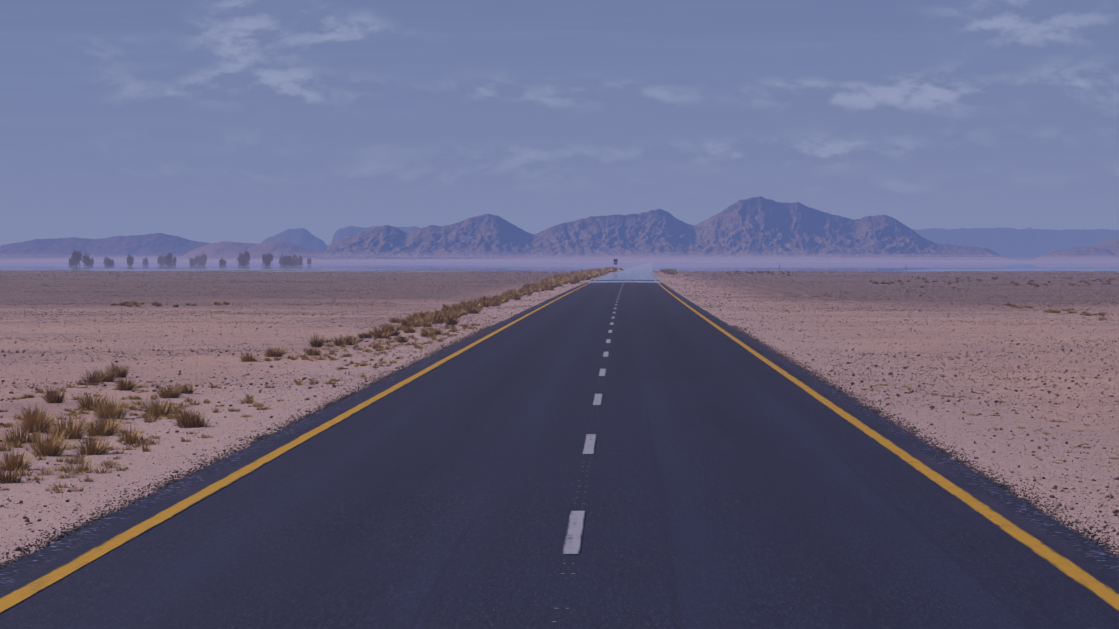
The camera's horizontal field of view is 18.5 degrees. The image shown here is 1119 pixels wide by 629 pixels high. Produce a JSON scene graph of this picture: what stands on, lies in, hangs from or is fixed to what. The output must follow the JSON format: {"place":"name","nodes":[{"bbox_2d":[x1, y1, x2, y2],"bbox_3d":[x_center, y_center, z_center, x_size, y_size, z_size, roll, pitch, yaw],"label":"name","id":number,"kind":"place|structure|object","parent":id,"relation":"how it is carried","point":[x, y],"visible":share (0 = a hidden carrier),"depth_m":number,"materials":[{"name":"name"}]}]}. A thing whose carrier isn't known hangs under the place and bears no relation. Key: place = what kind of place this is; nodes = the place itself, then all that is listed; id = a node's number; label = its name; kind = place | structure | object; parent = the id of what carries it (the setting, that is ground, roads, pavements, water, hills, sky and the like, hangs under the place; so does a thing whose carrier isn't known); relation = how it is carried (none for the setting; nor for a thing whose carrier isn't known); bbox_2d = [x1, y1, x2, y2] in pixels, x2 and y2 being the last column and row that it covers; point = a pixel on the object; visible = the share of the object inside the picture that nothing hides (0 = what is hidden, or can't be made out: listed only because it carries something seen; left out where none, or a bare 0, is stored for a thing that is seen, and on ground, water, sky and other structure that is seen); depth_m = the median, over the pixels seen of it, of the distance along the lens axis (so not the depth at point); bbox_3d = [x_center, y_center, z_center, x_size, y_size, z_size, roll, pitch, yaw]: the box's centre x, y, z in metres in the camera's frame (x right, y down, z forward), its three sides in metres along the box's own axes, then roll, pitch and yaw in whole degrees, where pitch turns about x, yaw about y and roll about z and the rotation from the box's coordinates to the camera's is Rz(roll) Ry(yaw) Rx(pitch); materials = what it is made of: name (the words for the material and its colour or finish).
{"place":"outdoors","nodes":[
{"label":"outdoors","id":0,"kind":"place"},
{"bbox_2d":[0,233,210,261],"bbox_3d":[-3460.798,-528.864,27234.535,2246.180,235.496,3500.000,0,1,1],"label":"hills","id":1,"kind":"structure","parent":0,"point":[149,247],"depth_m":26699.92,"materials":[{"name":"grey stone"}]},
{"bbox_2d":[176,241,323,261],"bbox_3d":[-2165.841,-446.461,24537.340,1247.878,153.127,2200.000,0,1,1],"label":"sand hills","id":2,"kind":"structure","parent":0,"point":[226,251],"depth_m":24313.51,"materials":[{"name":"brown sand"}]},
{"bbox_2d":[262,228,327,250],"bbox_3d":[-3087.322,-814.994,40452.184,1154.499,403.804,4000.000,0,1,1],"label":"mountain","id":3,"kind":"structure","parent":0,"point":[302,237],"depth_m":39897.87,"materials":[{"name":"grey stone"}]},
{"bbox_2d":[331,226,420,242],"bbox_3d":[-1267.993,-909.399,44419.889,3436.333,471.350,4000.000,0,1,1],"label":"mesa","id":4,"kind":"structure","parent":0,"point":[340,233],"depth_m":44021.95,"materials":[{"name":"stone"}]},
{"bbox_2d":[0,263,1118,628],"bbox_3d":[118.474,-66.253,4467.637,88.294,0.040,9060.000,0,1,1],"label":"road","id":5,"kind":"structure","parent":0,"point":[718,479],"depth_m":26.90,"materials":[{"name":"grey asphalt"}]},
{"bbox_2d":[0,264,1118,612],"bbox_3d":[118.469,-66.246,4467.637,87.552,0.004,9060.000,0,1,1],"label":"edge lines","id":6,"kind":"object","parent":5,"relation":"on","point":[1086,580],"visible":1,"depth_m":28.70,"materials":[{"name":"yellow paint"}]},
{"bbox_2d":[552,269,638,621],"bbox_3d":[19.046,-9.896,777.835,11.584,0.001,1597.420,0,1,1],"label":"line","id":7,"kind":"object","parent":5,"relation":"on","point":[573,536],"visible":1,"depth_m":26.52,"materials":[{"name":"white paint"}]},
{"bbox_2d":[0,262,1118,569],"bbox_3d":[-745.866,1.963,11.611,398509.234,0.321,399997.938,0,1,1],"label":"ground","id":8,"kind":"structure","parent":0,"point":[896,342],"depth_m":87.54,"materials":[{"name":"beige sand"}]},
{"bbox_2d":[67,249,311,265],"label":"trees","id":9,"kind":"object","parent":8,"relation":"on","point":[244,258],"visible":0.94,"depth_m":1876.51,"materials":[{"name":"plant"}]},
{"bbox_2d":[75,257,310,265],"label":"tree trunks","id":10,"kind":"object","parent":8,"relation":"on","point":[191,262],"visible":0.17,"depth_m":1918.39,"materials":[{"name":"black wood"}]},
{"bbox_2d":[0,267,1118,493],"bbox_3d":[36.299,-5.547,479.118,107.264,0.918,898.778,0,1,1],"label":"grass tufts","id":11,"kind":"object","parent":8,"relation":"on","point":[448,315],"visible":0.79,"depth_m":50.60,"materials":[{"name":"brown plant"}]},
{"bbox_2d":[0,0,1118,245],"label":"sky","id":12,"kind":"structure","parent":0,"point":[209,121],"materials":[{"name":"blue"}]},
{"bbox_2d":[305,196,1022,261],"bbox_3d":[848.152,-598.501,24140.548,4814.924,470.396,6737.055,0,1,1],"label":"mountains","id":13,"kind":"structure","parent":0,"point":[758,229],"depth_m":23272.94,"materials":[{"name":"stone"}]},
{"bbox_2d":[912,227,1118,261],"bbox_3d":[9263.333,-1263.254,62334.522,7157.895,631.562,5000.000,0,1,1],"label":"plateau","id":14,"kind":"structure","parent":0,"point":[1027,244],"depth_m":61534.41,"materials":[{"name":"grey stone"}]},
{"bbox_2d":[1027,247,1118,261],"bbox_3d":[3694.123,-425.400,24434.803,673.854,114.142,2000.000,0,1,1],"label":"hill","id":15,"kind":"structure","parent":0,"point":[1084,254],"depth_m":24156.03,"materials":[{"name":"stone"}]},
{"bbox_2d":[1089,238,1118,256],"bbox_3d":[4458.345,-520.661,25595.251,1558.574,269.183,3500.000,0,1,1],"label":"hills","id":16,"kind":"structure","parent":0,"point":[1112,246],"depth_m":25195.58,"materials":[{"name":"stone"}]}
]}

